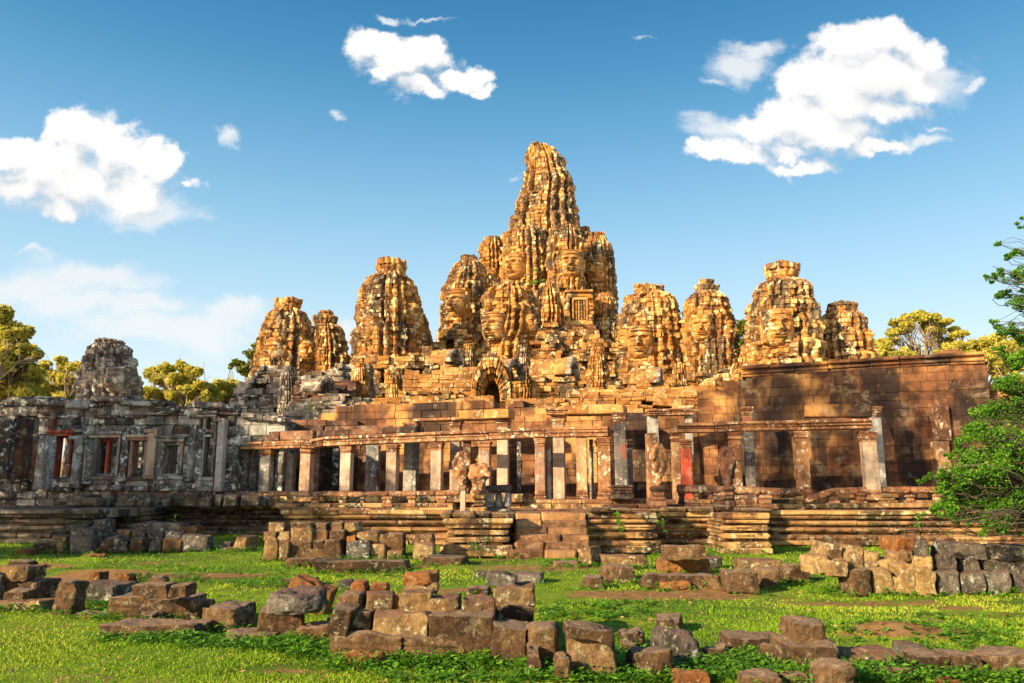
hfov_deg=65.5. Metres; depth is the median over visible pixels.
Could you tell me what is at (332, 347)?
face tower
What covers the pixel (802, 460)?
stone column
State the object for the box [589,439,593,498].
stone pillar
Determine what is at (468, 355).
carved buttress
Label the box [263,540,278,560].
stone block
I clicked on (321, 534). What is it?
stone block
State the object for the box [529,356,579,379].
vaulted roof
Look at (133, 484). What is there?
window frame
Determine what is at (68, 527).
stone block
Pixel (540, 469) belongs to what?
stone column
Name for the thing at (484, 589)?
stone block
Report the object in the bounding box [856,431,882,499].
stone column
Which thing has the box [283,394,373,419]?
ruined terrace
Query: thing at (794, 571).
stone block
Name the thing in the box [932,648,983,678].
stone block
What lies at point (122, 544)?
stone block
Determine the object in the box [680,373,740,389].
ruined terrace
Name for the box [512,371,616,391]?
ruined terrace
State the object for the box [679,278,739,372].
face tower
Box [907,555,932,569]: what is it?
stone block
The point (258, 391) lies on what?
ruined pavilion
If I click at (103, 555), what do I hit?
stone block
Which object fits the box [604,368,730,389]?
ruined terrace
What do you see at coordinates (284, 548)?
stone block
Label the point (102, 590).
stone block
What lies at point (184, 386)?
broadleaf tree
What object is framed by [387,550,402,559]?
stone block
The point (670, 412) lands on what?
stone lintel
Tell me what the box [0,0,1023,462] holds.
sky
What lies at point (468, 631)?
stone block
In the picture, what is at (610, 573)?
stone block
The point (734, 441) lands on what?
stone column
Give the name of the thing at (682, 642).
stone block
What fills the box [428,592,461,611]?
stone block
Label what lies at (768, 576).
stone block
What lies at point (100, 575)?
stone block
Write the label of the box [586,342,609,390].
carved buttress
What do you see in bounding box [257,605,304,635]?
stone block
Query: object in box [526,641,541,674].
stone block
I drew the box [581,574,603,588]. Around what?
stone block
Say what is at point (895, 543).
stone block
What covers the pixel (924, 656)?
stone block
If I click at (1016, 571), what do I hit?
stone block
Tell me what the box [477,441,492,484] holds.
stone column
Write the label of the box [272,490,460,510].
stone balustrade
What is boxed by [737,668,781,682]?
stone block
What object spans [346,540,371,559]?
stone block
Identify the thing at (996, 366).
broadleaf tree
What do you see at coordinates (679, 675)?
stone block
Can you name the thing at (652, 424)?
stone pillar
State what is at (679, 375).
carved buttress
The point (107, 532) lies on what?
stone block
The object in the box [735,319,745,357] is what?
broadleaf tree
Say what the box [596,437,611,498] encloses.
stone column
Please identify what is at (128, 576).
stone block
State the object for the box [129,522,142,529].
stone block
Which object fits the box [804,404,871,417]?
roof slab
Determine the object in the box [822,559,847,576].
stone block
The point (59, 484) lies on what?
window frame
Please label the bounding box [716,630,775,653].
stone block
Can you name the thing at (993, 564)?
stone block
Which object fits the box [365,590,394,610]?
stone block
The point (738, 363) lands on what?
carved buttress
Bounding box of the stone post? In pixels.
[460,487,465,510]
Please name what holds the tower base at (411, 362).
attached to the face tower at (390, 318)
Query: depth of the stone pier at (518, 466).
33.87 m
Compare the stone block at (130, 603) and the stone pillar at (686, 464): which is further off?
the stone pillar at (686, 464)
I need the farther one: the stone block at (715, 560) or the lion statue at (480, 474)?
the lion statue at (480, 474)
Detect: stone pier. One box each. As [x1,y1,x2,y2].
[331,449,339,490]
[365,445,380,491]
[463,441,470,493]
[517,440,520,493]
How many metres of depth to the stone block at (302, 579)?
11.14 m
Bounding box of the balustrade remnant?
[484,484,511,511]
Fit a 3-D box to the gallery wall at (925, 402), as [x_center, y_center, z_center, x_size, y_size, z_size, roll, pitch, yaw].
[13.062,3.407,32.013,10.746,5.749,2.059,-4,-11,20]
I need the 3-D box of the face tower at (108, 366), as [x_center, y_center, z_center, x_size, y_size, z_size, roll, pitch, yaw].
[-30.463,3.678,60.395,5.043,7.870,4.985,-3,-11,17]
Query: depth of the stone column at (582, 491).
29.68 m
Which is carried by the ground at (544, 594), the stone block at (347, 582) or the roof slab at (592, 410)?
the stone block at (347, 582)
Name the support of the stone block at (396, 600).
on the stone block at (393, 621)
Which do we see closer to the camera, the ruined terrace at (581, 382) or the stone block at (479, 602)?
the stone block at (479, 602)
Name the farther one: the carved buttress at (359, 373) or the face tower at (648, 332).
the face tower at (648, 332)
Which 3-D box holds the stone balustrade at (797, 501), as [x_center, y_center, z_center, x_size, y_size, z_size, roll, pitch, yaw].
[12.629,5.318,27.031,10.569,0.802,1.545,0,-11,0]
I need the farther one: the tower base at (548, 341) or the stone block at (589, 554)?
the tower base at (548, 341)
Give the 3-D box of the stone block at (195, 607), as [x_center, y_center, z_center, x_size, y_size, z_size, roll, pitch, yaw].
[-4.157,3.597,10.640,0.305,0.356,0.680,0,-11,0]
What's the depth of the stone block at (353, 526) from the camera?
20.62 m
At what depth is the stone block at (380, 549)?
20.20 m
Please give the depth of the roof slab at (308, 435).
33.12 m
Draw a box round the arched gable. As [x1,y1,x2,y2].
[471,357,512,402]
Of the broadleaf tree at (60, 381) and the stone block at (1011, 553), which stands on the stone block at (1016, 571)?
the stone block at (1011, 553)
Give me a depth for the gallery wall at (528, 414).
35.30 m
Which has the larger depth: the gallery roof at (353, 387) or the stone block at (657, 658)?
the gallery roof at (353, 387)
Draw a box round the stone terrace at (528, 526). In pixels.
[0,494,1023,558]
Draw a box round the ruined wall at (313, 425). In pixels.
[291,419,391,430]
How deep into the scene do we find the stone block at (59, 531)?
22.96 m
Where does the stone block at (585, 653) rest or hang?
on the ground at (544, 594)
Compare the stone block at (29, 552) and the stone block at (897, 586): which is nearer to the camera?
the stone block at (897, 586)
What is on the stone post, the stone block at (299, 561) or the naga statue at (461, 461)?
the naga statue at (461, 461)
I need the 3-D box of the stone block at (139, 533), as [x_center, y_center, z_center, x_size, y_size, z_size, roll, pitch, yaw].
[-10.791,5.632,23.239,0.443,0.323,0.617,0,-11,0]
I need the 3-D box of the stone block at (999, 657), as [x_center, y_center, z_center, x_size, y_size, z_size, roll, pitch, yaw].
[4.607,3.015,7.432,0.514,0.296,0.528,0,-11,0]
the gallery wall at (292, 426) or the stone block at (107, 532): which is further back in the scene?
the gallery wall at (292, 426)
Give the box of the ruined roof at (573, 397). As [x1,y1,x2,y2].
[505,390,586,407]
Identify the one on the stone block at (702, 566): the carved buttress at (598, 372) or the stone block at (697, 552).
the stone block at (697, 552)
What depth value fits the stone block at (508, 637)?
7.90 m
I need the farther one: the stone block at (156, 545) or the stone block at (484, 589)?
the stone block at (156, 545)
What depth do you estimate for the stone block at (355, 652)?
7.83 m
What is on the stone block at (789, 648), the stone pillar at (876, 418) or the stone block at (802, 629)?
the stone block at (802, 629)
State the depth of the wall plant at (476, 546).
20.66 m
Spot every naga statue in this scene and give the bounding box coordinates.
[452,451,471,489]
[648,441,667,507]
[715,445,736,509]
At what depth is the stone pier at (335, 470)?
36.13 m
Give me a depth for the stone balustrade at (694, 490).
25.01 m
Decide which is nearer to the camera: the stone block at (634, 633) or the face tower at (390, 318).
the stone block at (634, 633)
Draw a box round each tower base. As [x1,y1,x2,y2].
[360,346,441,397]
[432,329,485,367]
[477,323,618,375]
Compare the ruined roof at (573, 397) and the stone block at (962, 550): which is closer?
the stone block at (962, 550)
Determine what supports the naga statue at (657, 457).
on the stone terrace at (528, 526)
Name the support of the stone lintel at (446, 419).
on the stone pillar at (455, 447)
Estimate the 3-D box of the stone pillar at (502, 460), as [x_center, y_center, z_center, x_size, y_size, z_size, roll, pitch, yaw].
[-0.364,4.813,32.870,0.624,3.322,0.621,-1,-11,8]
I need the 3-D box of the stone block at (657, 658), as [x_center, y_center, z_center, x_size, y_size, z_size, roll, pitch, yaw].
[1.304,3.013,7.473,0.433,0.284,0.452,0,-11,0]
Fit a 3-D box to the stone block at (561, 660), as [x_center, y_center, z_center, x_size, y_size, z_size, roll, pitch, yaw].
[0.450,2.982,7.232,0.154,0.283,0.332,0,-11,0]
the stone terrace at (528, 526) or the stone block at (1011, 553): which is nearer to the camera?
the stone block at (1011, 553)
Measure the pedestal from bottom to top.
0.524 m
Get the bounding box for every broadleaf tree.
[0,304,47,401]
[37,355,80,476]
[142,358,224,405]
[211,376,241,421]
[228,338,258,378]
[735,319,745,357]
[874,337,919,357]
[884,309,971,354]
[931,332,1023,382]
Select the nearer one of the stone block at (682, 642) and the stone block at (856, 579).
the stone block at (682, 642)
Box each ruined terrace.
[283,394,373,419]
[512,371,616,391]
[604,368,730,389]
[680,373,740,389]
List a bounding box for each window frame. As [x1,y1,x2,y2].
[46,430,75,491]
[87,431,123,490]
[123,434,151,491]
[154,435,187,490]
[196,411,218,490]
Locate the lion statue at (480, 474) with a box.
[468,462,492,511]
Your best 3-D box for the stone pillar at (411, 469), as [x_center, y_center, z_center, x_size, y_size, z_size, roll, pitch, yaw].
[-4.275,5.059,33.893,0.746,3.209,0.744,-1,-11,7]
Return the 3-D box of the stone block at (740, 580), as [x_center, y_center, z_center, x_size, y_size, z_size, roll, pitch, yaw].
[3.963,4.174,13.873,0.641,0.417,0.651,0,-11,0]
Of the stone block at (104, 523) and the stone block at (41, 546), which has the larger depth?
the stone block at (104, 523)
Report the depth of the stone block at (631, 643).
8.46 m
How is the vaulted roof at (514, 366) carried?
attached to the arched gable
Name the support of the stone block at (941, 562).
on the stone block at (947, 580)
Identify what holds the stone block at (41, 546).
on the ground at (544, 594)
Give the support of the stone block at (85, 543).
on the ground at (544, 594)
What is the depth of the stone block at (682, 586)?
14.19 m
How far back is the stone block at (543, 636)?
7.68 m
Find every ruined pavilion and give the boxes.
[229,363,375,415]
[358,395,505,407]
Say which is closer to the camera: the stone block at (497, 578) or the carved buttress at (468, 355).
the stone block at (497, 578)
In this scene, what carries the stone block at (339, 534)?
on the stone block at (334, 548)
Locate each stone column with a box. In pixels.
[257,449,276,493]
[299,448,315,491]
[339,445,355,491]
[385,444,401,490]
[430,442,444,490]
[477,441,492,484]
[534,438,546,498]
[576,438,588,499]
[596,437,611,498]
[726,432,743,499]
[791,430,812,496]
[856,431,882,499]
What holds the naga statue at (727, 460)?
on the stone terrace at (528, 526)
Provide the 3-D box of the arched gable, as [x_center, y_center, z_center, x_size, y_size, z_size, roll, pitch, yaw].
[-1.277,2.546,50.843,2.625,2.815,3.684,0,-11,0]
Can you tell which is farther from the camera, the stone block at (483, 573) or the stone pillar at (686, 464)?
the stone pillar at (686, 464)
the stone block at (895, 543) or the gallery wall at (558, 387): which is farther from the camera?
the gallery wall at (558, 387)
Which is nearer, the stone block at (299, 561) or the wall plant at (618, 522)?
the stone block at (299, 561)
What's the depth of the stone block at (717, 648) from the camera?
7.90 m
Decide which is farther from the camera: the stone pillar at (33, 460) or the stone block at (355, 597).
the stone pillar at (33, 460)
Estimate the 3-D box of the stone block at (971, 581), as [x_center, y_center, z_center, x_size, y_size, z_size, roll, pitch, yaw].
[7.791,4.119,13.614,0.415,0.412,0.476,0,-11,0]
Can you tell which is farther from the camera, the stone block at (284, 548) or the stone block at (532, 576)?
the stone block at (284, 548)
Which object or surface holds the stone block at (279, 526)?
on the stone block at (270, 535)
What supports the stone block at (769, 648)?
on the ground at (544, 594)
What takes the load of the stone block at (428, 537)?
on the stone block at (422, 549)
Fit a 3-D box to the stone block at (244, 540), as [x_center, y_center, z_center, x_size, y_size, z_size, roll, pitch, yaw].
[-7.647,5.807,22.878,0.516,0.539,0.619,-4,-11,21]
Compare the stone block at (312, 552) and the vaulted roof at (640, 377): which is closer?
the stone block at (312, 552)
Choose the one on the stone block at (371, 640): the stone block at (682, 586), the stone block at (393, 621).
the stone block at (393, 621)
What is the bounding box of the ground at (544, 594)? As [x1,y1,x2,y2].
[0,498,1023,682]
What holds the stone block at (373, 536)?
on the stone block at (355, 548)
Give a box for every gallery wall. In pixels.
[254,413,296,488]
[295,398,701,498]
[399,390,470,399]
[531,376,574,399]
[697,349,997,498]
[989,383,1022,496]
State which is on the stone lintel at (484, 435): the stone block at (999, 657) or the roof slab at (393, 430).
the roof slab at (393, 430)
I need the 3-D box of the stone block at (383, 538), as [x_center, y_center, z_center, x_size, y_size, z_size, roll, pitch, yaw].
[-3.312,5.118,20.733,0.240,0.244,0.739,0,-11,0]
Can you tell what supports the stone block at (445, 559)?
on the ground at (544, 594)
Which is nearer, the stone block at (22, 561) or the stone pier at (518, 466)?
the stone block at (22, 561)
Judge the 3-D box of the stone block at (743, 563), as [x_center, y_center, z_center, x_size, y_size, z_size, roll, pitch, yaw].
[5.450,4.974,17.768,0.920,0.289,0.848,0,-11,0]
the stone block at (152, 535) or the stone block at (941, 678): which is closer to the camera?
the stone block at (941, 678)
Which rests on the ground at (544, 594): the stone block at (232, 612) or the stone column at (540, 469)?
the stone block at (232, 612)
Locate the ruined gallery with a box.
[0,396,295,506]
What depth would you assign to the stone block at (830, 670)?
6.67 m
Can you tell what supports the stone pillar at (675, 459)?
on the stone terrace at (528, 526)
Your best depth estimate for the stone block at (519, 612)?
9.01 m
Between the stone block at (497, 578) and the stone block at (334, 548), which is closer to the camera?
the stone block at (497, 578)
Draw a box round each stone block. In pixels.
[0,564,46,581]
[0,570,5,599]
[0,598,54,610]
[3,577,61,599]
[3,587,36,599]
[8,559,38,564]
[14,549,34,555]
[32,541,56,553]
[50,534,70,553]
[50,589,56,597]
[51,529,68,537]
[51,578,88,614]
[66,524,89,533]
[70,526,96,535]
[70,534,101,553]
[75,610,108,616]
[83,553,108,557]
[86,579,137,604]
[89,571,108,580]
[91,518,115,527]
[96,527,114,537]
[98,618,216,638]
[99,535,123,553]
[108,592,206,618]
[113,537,131,552]
[115,529,133,536]
[117,573,136,580]
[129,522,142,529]
[130,537,150,552]
[131,529,147,538]
[131,581,176,598]
[140,610,168,618]
[141,520,189,531]
[146,530,164,540]
[148,538,163,552]
[148,575,168,581]
[162,537,183,552]
[165,530,183,537]
[168,582,196,598]
[181,525,203,534]
[181,533,213,551]
[185,598,214,619]
[202,600,255,630]
[219,541,234,550]
[222,547,245,551]
[226,627,278,641]
[233,534,258,551]
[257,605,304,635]
[263,531,279,540]
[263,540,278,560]
[266,585,327,615]
[268,522,288,531]
[278,531,290,540]
[278,540,290,560]
[280,577,318,586]
[286,557,322,567]
[288,574,337,614]
[289,539,312,557]
[290,522,315,527]
[291,528,314,541]
[297,620,329,641]
[306,548,323,558]
[313,522,330,529]
[313,529,331,540]
[313,539,324,549]
[314,559,411,572]
[323,538,346,558]
[327,602,359,636]
[329,529,349,540]
[329,628,404,662]
[331,521,345,530]
[337,590,365,608]
[338,578,353,587]
[345,521,362,531]
[345,648,384,668]
[346,535,357,541]
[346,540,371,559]
[350,579,369,601]
[352,606,374,629]
[357,529,381,542]
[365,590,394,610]
[370,542,386,558]
[371,581,389,590]
[373,608,431,636]
[378,533,387,543]
[386,532,405,558]
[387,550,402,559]
[393,593,399,608]
[398,589,434,611]
[402,569,439,585]
[402,632,464,658]
[403,580,439,593]
[411,533,435,545]
[413,541,435,560]
[422,554,468,564]
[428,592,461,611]
[428,609,495,659]
[462,593,495,611]
[467,585,491,595]
[475,570,488,577]
[486,570,517,586]
[490,619,528,664]
[493,581,535,606]
[495,603,534,621]
[512,570,543,583]
[526,621,559,669]
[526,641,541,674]
[553,560,578,566]
[553,651,570,682]
[562,620,613,645]
[565,628,617,680]
[579,545,601,566]
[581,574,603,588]
[598,563,635,582]
[599,554,647,568]
[617,626,644,646]
[619,640,637,654]
[625,646,673,680]
[638,572,721,588]
[650,626,700,662]
[655,613,682,628]
[656,557,711,573]
[659,580,690,589]
[661,544,706,560]
[671,668,709,682]
[702,642,730,661]
[706,555,721,568]
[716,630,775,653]
[719,568,759,593]
[732,557,781,569]
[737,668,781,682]
[753,567,779,587]
[756,642,779,663]
[768,633,838,671]
[777,563,810,582]
[778,670,807,682]
[779,615,825,643]
[799,553,828,573]
[808,657,856,682]
[810,539,843,558]
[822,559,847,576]
[833,542,863,566]
[837,644,900,665]
[838,566,871,596]
[863,549,880,567]
[868,566,894,594]
[876,666,916,681]
[878,535,914,551]
[878,556,896,574]
[884,549,912,561]
[890,561,915,595]
[891,575,902,593]
[891,640,925,657]
[902,647,950,674]
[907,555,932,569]
[912,539,928,556]
[914,566,936,596]
[930,552,956,570]
[931,540,987,560]
[931,676,960,682]
[932,569,959,595]
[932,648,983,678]
[956,556,979,571]
[958,570,986,593]
[967,646,1023,679]
[976,543,1023,561]
[978,558,1010,571]
[979,569,1011,593]
[1007,562,1023,592]
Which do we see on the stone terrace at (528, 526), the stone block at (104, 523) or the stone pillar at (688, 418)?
the stone pillar at (688, 418)
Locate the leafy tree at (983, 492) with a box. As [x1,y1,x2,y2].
[914,216,1023,547]
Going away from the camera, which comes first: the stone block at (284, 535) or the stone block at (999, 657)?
the stone block at (999, 657)
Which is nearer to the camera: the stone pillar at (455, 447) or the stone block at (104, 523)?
the stone block at (104, 523)
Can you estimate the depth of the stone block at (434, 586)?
8.92 m
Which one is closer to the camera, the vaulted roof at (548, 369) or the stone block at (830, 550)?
the stone block at (830, 550)
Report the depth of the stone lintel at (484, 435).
30.99 m
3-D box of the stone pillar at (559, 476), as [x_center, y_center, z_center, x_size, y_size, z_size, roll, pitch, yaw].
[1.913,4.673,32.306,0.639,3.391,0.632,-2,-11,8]
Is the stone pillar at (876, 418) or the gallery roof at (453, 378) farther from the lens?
the gallery roof at (453, 378)
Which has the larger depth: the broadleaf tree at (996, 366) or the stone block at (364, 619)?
the broadleaf tree at (996, 366)
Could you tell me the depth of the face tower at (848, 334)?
55.11 m
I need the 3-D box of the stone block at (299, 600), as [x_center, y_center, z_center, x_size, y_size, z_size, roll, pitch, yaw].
[-2.479,3.005,9.235,0.581,0.287,0.683,0,-11,0]
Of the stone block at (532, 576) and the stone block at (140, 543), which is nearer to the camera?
the stone block at (532, 576)
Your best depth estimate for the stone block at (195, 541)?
22.61 m
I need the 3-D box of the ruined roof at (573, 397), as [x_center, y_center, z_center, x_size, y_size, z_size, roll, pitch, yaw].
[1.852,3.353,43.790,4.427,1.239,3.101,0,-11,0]
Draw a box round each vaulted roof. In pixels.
[299,377,336,395]
[429,349,462,366]
[501,358,524,381]
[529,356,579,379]
[631,367,663,386]
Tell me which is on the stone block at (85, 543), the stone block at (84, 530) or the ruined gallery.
the stone block at (84, 530)
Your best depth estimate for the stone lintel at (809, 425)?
27.88 m
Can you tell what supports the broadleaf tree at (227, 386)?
on the ground at (544, 594)
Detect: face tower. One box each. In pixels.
[72,337,143,400]
[248,296,316,377]
[312,309,351,371]
[349,256,433,382]
[436,254,490,341]
[475,280,540,358]
[613,282,683,380]
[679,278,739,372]
[740,259,830,363]
[820,300,877,359]
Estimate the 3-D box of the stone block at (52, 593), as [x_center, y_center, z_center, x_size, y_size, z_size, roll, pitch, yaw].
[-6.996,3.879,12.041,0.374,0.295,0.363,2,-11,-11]
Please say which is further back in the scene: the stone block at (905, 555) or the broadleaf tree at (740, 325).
the broadleaf tree at (740, 325)
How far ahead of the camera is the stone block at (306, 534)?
20.38 m
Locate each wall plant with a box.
[471,536,489,550]
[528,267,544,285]
[613,511,624,532]
[656,518,666,531]
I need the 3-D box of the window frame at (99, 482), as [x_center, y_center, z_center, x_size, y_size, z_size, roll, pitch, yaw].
[-16.846,4.985,33.221,1.595,2.434,0.791,0,-11,0]
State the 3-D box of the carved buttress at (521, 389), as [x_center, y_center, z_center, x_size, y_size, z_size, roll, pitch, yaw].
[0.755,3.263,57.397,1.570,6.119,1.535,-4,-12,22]
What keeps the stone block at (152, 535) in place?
on the stone block at (156, 545)
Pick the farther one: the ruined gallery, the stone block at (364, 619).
the ruined gallery
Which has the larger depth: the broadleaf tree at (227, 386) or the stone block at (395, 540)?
the broadleaf tree at (227, 386)
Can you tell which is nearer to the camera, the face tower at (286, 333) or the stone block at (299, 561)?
the stone block at (299, 561)
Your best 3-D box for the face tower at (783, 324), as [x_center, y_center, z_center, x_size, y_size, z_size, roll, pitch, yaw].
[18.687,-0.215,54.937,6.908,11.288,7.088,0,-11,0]
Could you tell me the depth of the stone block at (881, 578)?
13.46 m
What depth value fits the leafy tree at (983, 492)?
12.91 m
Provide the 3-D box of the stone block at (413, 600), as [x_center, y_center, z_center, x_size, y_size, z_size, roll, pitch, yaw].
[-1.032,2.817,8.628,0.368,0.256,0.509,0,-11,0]
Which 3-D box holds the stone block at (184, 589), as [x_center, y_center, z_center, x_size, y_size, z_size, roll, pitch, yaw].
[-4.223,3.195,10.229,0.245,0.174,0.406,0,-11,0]
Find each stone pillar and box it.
[0,420,17,478]
[11,418,34,478]
[28,441,37,479]
[33,435,56,488]
[313,449,319,491]
[402,422,422,490]
[449,420,463,489]
[495,418,511,493]
[546,441,551,499]
[550,415,566,498]
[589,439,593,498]
[611,412,626,484]
[626,439,633,494]
[645,433,657,503]
[647,416,658,440]
[669,432,680,499]
[679,439,693,498]
[684,415,693,461]
[740,406,756,499]
[867,406,887,494]
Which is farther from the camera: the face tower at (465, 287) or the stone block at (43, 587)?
the face tower at (465, 287)
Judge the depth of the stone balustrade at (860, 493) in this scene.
26.72 m
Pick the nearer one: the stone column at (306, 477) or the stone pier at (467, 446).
the stone column at (306, 477)
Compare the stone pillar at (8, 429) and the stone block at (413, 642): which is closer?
the stone block at (413, 642)
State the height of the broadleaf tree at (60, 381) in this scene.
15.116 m
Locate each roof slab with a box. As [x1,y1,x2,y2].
[263,430,314,440]
[315,425,423,437]
[459,409,514,420]
[563,404,626,416]
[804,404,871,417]
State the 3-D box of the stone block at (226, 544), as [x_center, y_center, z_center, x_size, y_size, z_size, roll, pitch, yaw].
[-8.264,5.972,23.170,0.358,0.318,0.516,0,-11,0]
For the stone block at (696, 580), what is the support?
on the ground at (544, 594)
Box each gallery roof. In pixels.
[289,380,360,406]
[403,367,476,392]
[580,387,707,412]
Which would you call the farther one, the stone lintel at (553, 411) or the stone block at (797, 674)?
the stone lintel at (553, 411)
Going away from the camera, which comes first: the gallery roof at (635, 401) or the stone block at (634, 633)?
the stone block at (634, 633)
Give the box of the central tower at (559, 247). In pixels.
[478,141,618,342]
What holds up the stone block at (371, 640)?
on the ground at (544, 594)
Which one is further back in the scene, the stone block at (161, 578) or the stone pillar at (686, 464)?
the stone pillar at (686, 464)
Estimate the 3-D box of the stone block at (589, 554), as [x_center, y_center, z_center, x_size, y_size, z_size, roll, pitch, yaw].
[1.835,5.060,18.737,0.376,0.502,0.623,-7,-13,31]
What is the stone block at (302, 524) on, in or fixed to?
on the stone block at (306, 534)
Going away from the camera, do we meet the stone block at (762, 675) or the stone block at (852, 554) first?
the stone block at (762, 675)
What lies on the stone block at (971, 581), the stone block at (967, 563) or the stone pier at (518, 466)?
the stone block at (967, 563)
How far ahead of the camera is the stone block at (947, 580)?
13.49 m
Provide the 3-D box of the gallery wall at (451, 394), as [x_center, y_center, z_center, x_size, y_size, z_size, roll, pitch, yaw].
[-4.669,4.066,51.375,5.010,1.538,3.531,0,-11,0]
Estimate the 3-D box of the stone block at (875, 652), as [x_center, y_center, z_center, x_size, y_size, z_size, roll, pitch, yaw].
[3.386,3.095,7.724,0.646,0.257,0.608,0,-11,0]
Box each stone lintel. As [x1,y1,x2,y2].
[231,440,315,449]
[309,426,609,448]
[412,417,464,421]
[545,408,568,415]
[646,408,693,416]
[677,418,872,432]
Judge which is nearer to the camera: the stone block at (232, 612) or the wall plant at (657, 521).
the stone block at (232, 612)
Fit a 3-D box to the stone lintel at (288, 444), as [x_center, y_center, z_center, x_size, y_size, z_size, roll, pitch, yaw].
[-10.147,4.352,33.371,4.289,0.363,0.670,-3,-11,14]
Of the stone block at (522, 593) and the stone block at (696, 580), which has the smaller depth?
the stone block at (522, 593)
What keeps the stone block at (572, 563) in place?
on the ground at (544, 594)
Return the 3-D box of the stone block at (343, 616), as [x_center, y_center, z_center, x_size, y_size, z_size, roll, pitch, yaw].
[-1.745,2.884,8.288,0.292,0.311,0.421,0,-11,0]
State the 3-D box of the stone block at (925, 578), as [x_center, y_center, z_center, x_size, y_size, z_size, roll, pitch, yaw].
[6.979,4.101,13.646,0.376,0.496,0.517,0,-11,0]
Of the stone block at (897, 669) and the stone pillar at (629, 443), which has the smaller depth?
the stone block at (897, 669)
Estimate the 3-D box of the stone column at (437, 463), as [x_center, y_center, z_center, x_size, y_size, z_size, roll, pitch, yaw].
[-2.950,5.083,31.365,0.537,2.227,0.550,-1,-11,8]
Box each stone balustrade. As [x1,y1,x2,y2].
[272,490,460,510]
[607,484,719,508]
[732,486,959,509]
[825,486,940,502]
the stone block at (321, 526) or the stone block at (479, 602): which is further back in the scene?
the stone block at (321, 526)
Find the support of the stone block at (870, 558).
on the stone block at (881, 578)
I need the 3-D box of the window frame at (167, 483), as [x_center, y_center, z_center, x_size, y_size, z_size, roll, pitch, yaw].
[-14.163,5.072,33.208,1.402,2.277,0.795,0,-11,0]
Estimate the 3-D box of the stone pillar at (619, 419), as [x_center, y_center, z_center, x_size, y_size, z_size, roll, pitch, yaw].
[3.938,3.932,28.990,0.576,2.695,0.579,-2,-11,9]
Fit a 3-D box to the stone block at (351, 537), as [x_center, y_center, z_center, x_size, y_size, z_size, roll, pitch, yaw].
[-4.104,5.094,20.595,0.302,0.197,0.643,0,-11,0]
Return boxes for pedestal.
[608,485,633,499]
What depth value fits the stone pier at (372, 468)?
35.72 m
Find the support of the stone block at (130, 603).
on the ground at (544, 594)
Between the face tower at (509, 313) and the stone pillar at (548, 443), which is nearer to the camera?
the stone pillar at (548, 443)
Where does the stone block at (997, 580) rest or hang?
on the ground at (544, 594)
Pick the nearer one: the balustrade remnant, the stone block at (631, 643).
the stone block at (631, 643)
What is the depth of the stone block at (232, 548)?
22.56 m
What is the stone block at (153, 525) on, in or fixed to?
on the stone block at (152, 535)
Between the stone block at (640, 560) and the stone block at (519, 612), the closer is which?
the stone block at (519, 612)
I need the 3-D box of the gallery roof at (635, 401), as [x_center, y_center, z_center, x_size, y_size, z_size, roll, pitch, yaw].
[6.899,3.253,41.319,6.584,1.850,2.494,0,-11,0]
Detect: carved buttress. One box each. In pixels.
[277,367,297,416]
[350,363,370,398]
[385,367,402,397]
[460,343,476,366]
[513,344,531,398]
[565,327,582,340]
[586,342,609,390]
[672,363,687,386]
[730,358,746,378]
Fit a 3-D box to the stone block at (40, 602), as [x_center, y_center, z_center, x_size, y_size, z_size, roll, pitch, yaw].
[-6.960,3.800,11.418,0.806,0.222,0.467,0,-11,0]
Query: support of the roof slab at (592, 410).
on the stone pillar at (559, 476)
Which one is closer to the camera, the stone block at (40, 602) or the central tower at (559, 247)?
the stone block at (40, 602)
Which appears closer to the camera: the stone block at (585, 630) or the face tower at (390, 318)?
the stone block at (585, 630)
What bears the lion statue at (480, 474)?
on the stone terrace at (528, 526)
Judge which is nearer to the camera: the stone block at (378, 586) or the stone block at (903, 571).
the stone block at (378, 586)
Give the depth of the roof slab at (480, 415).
32.84 m
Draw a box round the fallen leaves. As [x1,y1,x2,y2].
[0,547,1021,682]
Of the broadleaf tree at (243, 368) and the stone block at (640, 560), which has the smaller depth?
the stone block at (640, 560)
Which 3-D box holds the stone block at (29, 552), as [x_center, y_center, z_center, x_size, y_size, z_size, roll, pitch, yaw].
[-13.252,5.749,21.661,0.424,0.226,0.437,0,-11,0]
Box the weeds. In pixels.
[0,539,1023,682]
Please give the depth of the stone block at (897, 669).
7.09 m
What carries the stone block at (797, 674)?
on the ground at (544, 594)
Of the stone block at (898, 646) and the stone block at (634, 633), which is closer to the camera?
the stone block at (898, 646)
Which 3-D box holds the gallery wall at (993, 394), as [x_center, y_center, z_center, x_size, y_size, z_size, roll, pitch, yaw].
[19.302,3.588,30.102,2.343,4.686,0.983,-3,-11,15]
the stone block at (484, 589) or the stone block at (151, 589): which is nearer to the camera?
the stone block at (151, 589)
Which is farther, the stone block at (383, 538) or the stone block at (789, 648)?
the stone block at (383, 538)
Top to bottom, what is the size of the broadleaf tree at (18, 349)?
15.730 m
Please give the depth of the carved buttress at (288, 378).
51.89 m
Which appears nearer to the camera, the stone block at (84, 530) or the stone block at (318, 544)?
the stone block at (318, 544)

